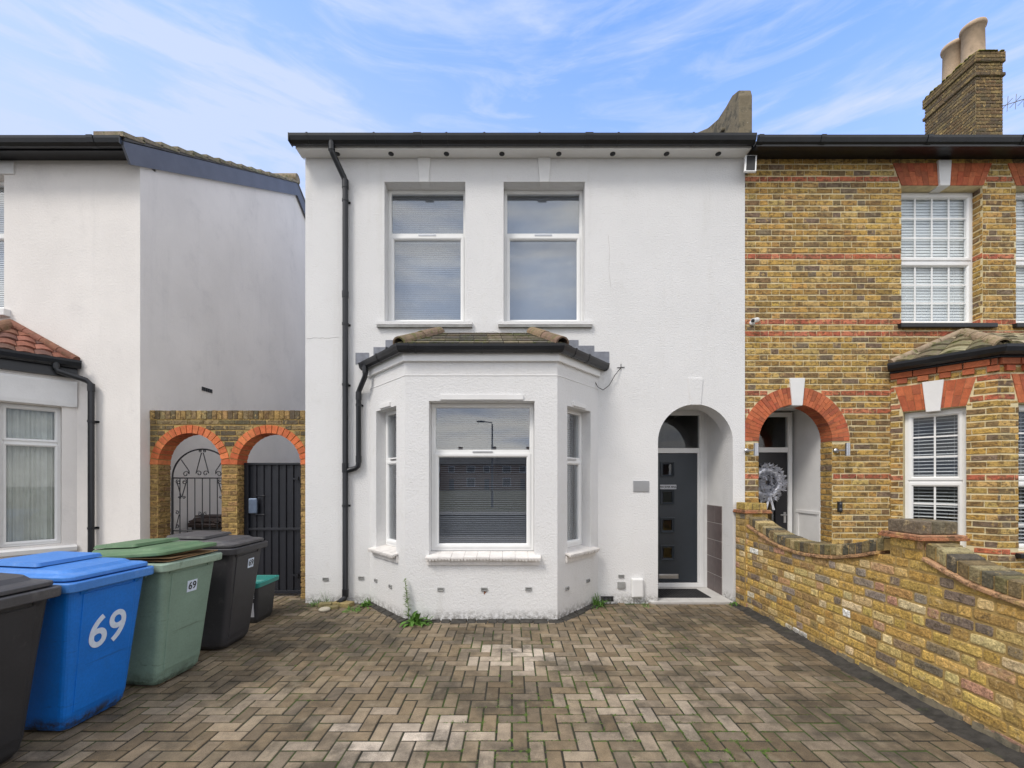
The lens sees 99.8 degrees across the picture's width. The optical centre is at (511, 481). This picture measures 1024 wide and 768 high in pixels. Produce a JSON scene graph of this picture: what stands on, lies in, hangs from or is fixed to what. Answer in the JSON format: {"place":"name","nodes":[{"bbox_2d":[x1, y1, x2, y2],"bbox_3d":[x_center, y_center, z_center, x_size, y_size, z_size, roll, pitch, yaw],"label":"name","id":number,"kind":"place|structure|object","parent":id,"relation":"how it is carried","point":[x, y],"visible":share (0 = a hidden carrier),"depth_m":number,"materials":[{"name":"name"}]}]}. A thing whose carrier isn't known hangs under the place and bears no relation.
{"place":"outdoors","nodes":[
{"label":"outdoors","id":0,"kind":"place"},
{"bbox_2d":[0,593,1018,767],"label":"block paving","id":1,"kind":"structure","parent":0,"point":[821,745],"depth_m":3.15,"materials":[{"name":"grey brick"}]},
{"bbox_2d":[0,573,61,763],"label":"wheelie bin","id":2,"kind":"object","parent":1,"relation":"on","point":[23,599],"visible":1,"depth_m":2.45,"materials":[{"name":"black plastic"}]},
{"bbox_2d":[0,551,153,730],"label":"wheelie bin","id":3,"kind":"object","parent":1,"relation":"on","point":[84,650],"visible":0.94,"depth_m":2.81,"materials":[{"name":"blue plastic"}]},
{"bbox_2d":[92,538,221,684],"bbox_3d":[-3.015,1.055,3.593,0.855,1.129,0.597,0,0,6],"label":"wheelie bin","id":4,"kind":"object","parent":1,"relation":"on","point":[169,625],"visible":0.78,"depth_m":3.41,"materials":[{"name":"green plastic"}]},
{"bbox_2d":[125,548,216,561],"bbox_3d":[-2.851,0.605,3.594,0.453,0.042,0.587,0,0,0],"label":"cardboard","id":5,"kind":"object","parent":4,"relation":"in","point":[173,557],"visible":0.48,"depth_m":3.46,"materials":[{"name":"brown cardboard"}]},
{"bbox_2d":[188,514,221,529],"bbox_3d":[-4.620,1.067,6.824,0.597,1.106,0.855,0,0,0],"label":"wheelie bin","id":6,"kind":"object","parent":1,"relation":"on","point":[213,522],"visible":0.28,"depth_m":6.52,"materials":[{"name":"black plastic"}]},
{"bbox_2d":[166,531,267,648],"bbox_3d":[-3.011,1.067,4.300,0.855,1.106,0.597,0,0,-1],"label":"wheelie bin","id":7,"kind":"object","parent":1,"relation":"on","point":[230,597],"visible":0.66,"depth_m":4.12,"materials":[{"name":"grey plastic"}]},
{"bbox_2d":[150,410,304,598],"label":"brick arch wall","id":8,"kind":"structure","parent":1,"relation":"on","point":[234,437],"depth_m":5.95,"materials":[{"name":"brick"}]},
{"bbox_2d":[171,448,221,534],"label":"metal gate","id":9,"kind":"structure","parent":8,"relation":"attached to","point":[179,497],"depth_m":6.12,"materials":[{"name":"metal"}]},
{"bbox_2d":[244,463,300,592],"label":"metal gate","id":10,"kind":"structure","parent":8,"relation":"attached to","point":[272,504],"depth_m":6.11,"materials":[{"name":"black metal"}]},
{"bbox_2d":[250,575,278,622],"bbox_3d":[-3.140,1.383,5.080,0.579,0.475,0.459,0,0,0],"label":"recycling box","id":11,"kind":"object","parent":1,"relation":"on","point":[262,605],"visible":0.42,"depth_m":5.04,"materials":[{"name":"black plastic"}]},
{"bbox_2d":[307,590,328,606],"bbox_3d":[-2.537,1.517,5.669,0.307,0.230,0.284,0,0,9],"label":"grass tuft","id":12,"kind":"object","parent":1,"relation":"on","point":[312,604],"visible":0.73,"depth_m":5.67,"materials":[{"name":"green plant"}]},
{"bbox_2d":[318,607,330,611],"bbox_3d":[-2.344,1.600,5.400,0.140,0.050,0.142,0,0,0],"label":"stone","id":13,"kind":"object","parent":1,"relation":"on","point":[323,609],"visible":1,"depth_m":5.36,"materials":[{"name":"white stone"}]},
{"bbox_2d":[318,600,354,609],"bbox_3d":[-2.272,1.597,5.586,0.436,0.065,0.257,0,0,-22],"label":"brick rubble","id":14,"kind":"object","parent":1,"relation":"on","point":[335,605],"visible":0.82,"depth_m":5.55,"materials":[{"name":"stone"}]},
{"bbox_2d":[342,605,360,612],"bbox_3d":[-1.998,1.600,5.436,0.256,0.095,0.276,0,0,0],"label":"weed","id":15,"kind":"object","parent":1,"relation":"on","point":[354,610],"visible":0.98,"depth_m":5.40,"materials":[{"name":"green plant"}]},
{"bbox_2d":[357,597,372,608],"bbox_3d":[-1.903,1.565,5.589,0.239,0.154,0.283,0,0,0],"label":"weed","id":16,"kind":"object","parent":1,"relation":"on","point":[365,603],"visible":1,"depth_m":5.58,"materials":[{"name":"green plant"}]},
{"bbox_2d":[399,611,432,627],"bbox_3d":[-1.078,1.594,4.895,0.387,0.274,0.376,0,0,0],"label":"weed","id":17,"kind":"object","parent":1,"relation":"on","point":[414,618],"visible":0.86,"depth_m":4.88,"materials":[{"name":"green plant"}]},
{"bbox_2d":[132,599,829,767],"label":"joint moss","id":18,"kind":"object","parent":1,"relation":"on","point":[763,751],"visible":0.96,"depth_m":2.80,"materials":[{"name":"green plant"}]},
{"bbox_2d":[369,602,604,623],"bbox_3d":[-0.364,1.629,5.356,3.219,0.083,0.902,0,0,0],"label":"concrete edging","id":19,"kind":"object","parent":1,"relation":"on","point":[400,619],"visible":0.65,"depth_m":4.99,"materials":[{"name":"grey concrete"}]},
{"bbox_2d":[403,578,411,619],"bbox_3d":[-1.198,1.367,4.952,0.126,0.505,0.114,0,0,43],"label":"weed","id":20,"kind":"object","parent":19,"relation":"on","point":[407,598],"visible":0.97,"depth_m":4.96,"materials":[{"name":"green plant"}]},
{"bbox_2d":[591,592,610,608],"bbox_3d":[1.114,1.541,5.624,0.433,0.237,0.426,0,0,0],"label":"grass tuft","id":21,"kind":"object","parent":1,"relation":"on","point":[596,602],"visible":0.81,"depth_m":5.61,"materials":[{"name":"green plant"}]},
{"bbox_2d":[730,603,1023,767],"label":"concrete strip","id":22,"kind":"object","parent":1,"relation":"on","point":[965,731],"visible":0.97,"depth_m":3.22,"materials":[{"name":"grey concrete"}]},
{"bbox_2d":[0,0,1023,197],"label":"sky","id":23,"kind":"structure","parent":0,"point":[227,80],"materials":[{"name":"blue"}]},
{"label":"ground","id":24,"kind":"structure","parent":0,"visible":0},
{"bbox_2d":[0,131,304,558],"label":"terraced house","id":25,"kind":"structure","parent":24,"relation":"on","point":[141,278],"depth_m":5.80,"materials":[{"name":"white painted render"},{"name":"clay roof tile"},{"name":"black and white pvc"}]},
{"bbox_2d":[0,182,3,307],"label":"window","id":26,"kind":"structure","parent":25,"relation":"in","point":[1,183],"depth_m":6.04,"materials":[{"name":"white plastic"}]},
{"bbox_2d":[0,403,60,546],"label":"window","id":27,"kind":"structure","parent":25,"relation":"in","point":[30,436],"depth_m":5.60,"materials":[{"name":"white plastic"}]},
{"bbox_2d":[288,90,756,621],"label":"terraced house","id":28,"kind":"structure","parent":24,"relation":"on","point":[484,312],"depth_m":5.75,"materials":[{"name":"paint"}]},
{"bbox_2d":[386,410,395,546],"bbox_3d":[-1.432,-0.040,5.517,0.154,1.736,0.564,0,0,-41],"label":"window","id":29,"kind":"structure","parent":28,"relation":"in","point":[390,461],"depth_m":5.64,"materials":[{"name":"white plastic"}]},
{"bbox_2d":[388,190,464,320],"bbox_3d":[-1.161,-3.066,5.978,1.074,1.857,0.154,0,0,0],"label":"window","id":30,"kind":"structure","parent":28,"relation":"in","point":[401,239],"depth_m":6.03,"materials":[{"name":"white plastic"}]},
{"bbox_2d":[432,403,533,550],"bbox_3d":[-0.352,-0.053,5.223,1.223,1.762,0.154,0,0,0],"label":"window","id":31,"kind":"structure","parent":28,"relation":"in","point":[528,513],"depth_m":5.27,"materials":[{"name":"white plastic"}]},
{"bbox_2d":[504,190,582,320],"bbox_3d":[0.430,-3.066,5.978,1.080,1.857,0.154,0,0,0],"label":"window","id":32,"kind":"structure","parent":28,"relation":"in","point":[543,236],"depth_m":6.03,"materials":[{"name":"white plastic"}]},
{"bbox_2d":[567,409,581,546],"bbox_3d":[0.694,-0.040,5.511,0.154,1.736,0.555,0,0,40],"label":"window","id":33,"kind":"structure","parent":28,"relation":"in","point":[577,461],"depth_m":5.65,"materials":[{"name":"white plastic"}]},
{"bbox_2d":[595,367,624,389],"bbox_3d":[1.246,-1.426,5.722,0.510,0.442,0.054,0,0,0],"label":"cable","id":34,"kind":"object","parent":28,"relation":"attached to","point":[612,379],"visible":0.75,"depth_m":5.70,"materials":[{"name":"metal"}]},
{"bbox_2d":[631,578,643,597],"bbox_3d":[1.663,1.410,5.719,0.155,0.250,0.060,0,0,0],"label":"outlet box","id":35,"kind":"object","parent":28,"relation":"attached to","point":[637,587],"visible":1,"depth_m":5.69,"materials":[{"name":"white plastic"}]},
{"bbox_2d":[633,481,648,491],"bbox_3d":[1.720,0.062,5.744,0.210,0.145,0.011,0,0,0],"label":"name plate","id":36,"kind":"object","parent":28,"relation":"attached to","point":[640,486],"visible":1,"depth_m":5.74,"materials":[{"name":"metal"}]},
{"bbox_2d":[658,454,696,581],"bbox_3d":[2.351,0.546,6.529,0.889,1.938,0.070,0,0,0],"label":"door","id":37,"kind":"structure","parent":28,"relation":"in","point":[681,566],"depth_m":6.51,"materials":[{"name":"grey plastic"}]},
{"bbox_2d":[658,589,710,597],"bbox_3d":[2.350,1.587,6.150,0.760,0.013,0.480,0,0,0],"label":"doormat","id":38,"kind":"object","parent":28,"relation":"on","point":[679,593],"visible":0.83,"depth_m":6.11,"materials":[{"name":"black rubber"}]},
{"bbox_2d":[744,155,756,174],"bbox_3d":[3.118,-4.131,5.638,0.143,0.280,0.211,0,0,33],"label":"floodlight","id":39,"kind":"object","parent":28,"relation":"attached to","point":[750,162],"visible":1,"depth_m":5.60,"materials":[{"name":"white plastic"}]},
{"bbox_2d":[733,502,1023,752],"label":"garden wall","id":40,"kind":"structure","parent":24,"relation":"on","point":[930,612],"depth_m":3.24,"materials":[{"name":"brick"}]},
{"bbox_2d":[745,17,1023,573],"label":"terraced house","id":41,"kind":"structure","parent":24,"relation":"on","point":[884,293],"depth_m":5.76,"materials":[{"name":"brick"}]},
{"bbox_2d":[744,443,758,455],"bbox_3d":[3.152,-0.417,5.682,0.072,0.165,0.196,0,0,-20],"label":"wall lamp","id":42,"kind":"object","parent":41,"relation":"attached to","point":[755,449],"visible":1,"depth_m":5.60,"materials":[{"name":"metal"}]},
{"bbox_2d":[749,317,759,325],"bbox_3d":[3.197,-2.115,5.677,0.120,0.101,0.188,0,0,21],"label":"security camera","id":43,"kind":"object","parent":41,"relation":"attached to","point":[753,321],"visible":1,"depth_m":5.64,"materials":[{"name":"white plastic"}]},
{"bbox_2d":[759,453,786,529],"bbox_3d":[3.743,0.542,6.505,0.825,1.955,0.117,0,0,0],"label":"door","id":44,"kind":"structure","parent":41,"relation":"in","point":[779,459],"depth_m":6.51,"materials":[{"name":"black wood"}]},
{"bbox_2d":[759,463,788,509],"bbox_3d":[3.783,0.068,6.418,0.612,0.705,0.259,0,0,0],"label":"wreath","id":45,"kind":"object","parent":41,"relation":"attached to","point":[770,492],"visible":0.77,"depth_m":6.38,"materials":[{"name":"silver plant"}]},
{"bbox_2d":[837,501,842,511],"bbox_3d":[4.370,0.335,5.747,0.060,0.140,0.033,0,0,0],"label":"doorbell","id":46,"kind":"object","parent":41,"relation":"attached to","point":[839,506],"visible":1,"depth_m":5.74,"materials":[{"name":"black plastic"}]},
{"bbox_2d":[833,443,850,455],"bbox_3d":[4.344,-0.417,5.682,0.072,0.165,0.196,0,0,-20],"label":"wall lamp","id":47,"kind":"object","parent":41,"relation":"attached to","point":[847,449],"visible":1,"depth_m":5.61,"materials":[{"name":"metal"}]},
{"bbox_2d":[905,407,965,546],"bbox_3d":[5.434,-0.045,5.532,0.153,1.726,0.571,0,0,-38],"label":"window","id":48,"kind":"structure","parent":41,"relation":"in","point":[939,480],"depth_m":5.50,"materials":[{"name":"white plastic"}]},
{"bbox_2d":[901,193,972,322],"bbox_3d":[5.749,-3.030,5.925,1.088,1.836,0.087,0,0,0],"label":"window","id":49,"kind":"structure","parent":41,"relation":"in","point":[915,255],"depth_m":5.94,"materials":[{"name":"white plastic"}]},
{"bbox_2d":[1003,94,1023,108],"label":"aerial","id":50,"kind":"object","parent":41,"relation":"attached to","point":[1013,102],"visible":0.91,"depth_m":9.33,"materials":[{"name":"grey metal"}]},
{"bbox_2d":[1016,193,1023,322],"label":"window","id":51,"kind":"structure","parent":41,"relation":"in","point":[1019,196],"depth_m":5.95,"materials":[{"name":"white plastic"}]},
{"bbox_2d":[1018,405,1023,550],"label":"window","id":52,"kind":"structure","parent":41,"relation":"in","point":[1021,407],"depth_m":5.20,"materials":[{"name":"white plastic"}]}
]}

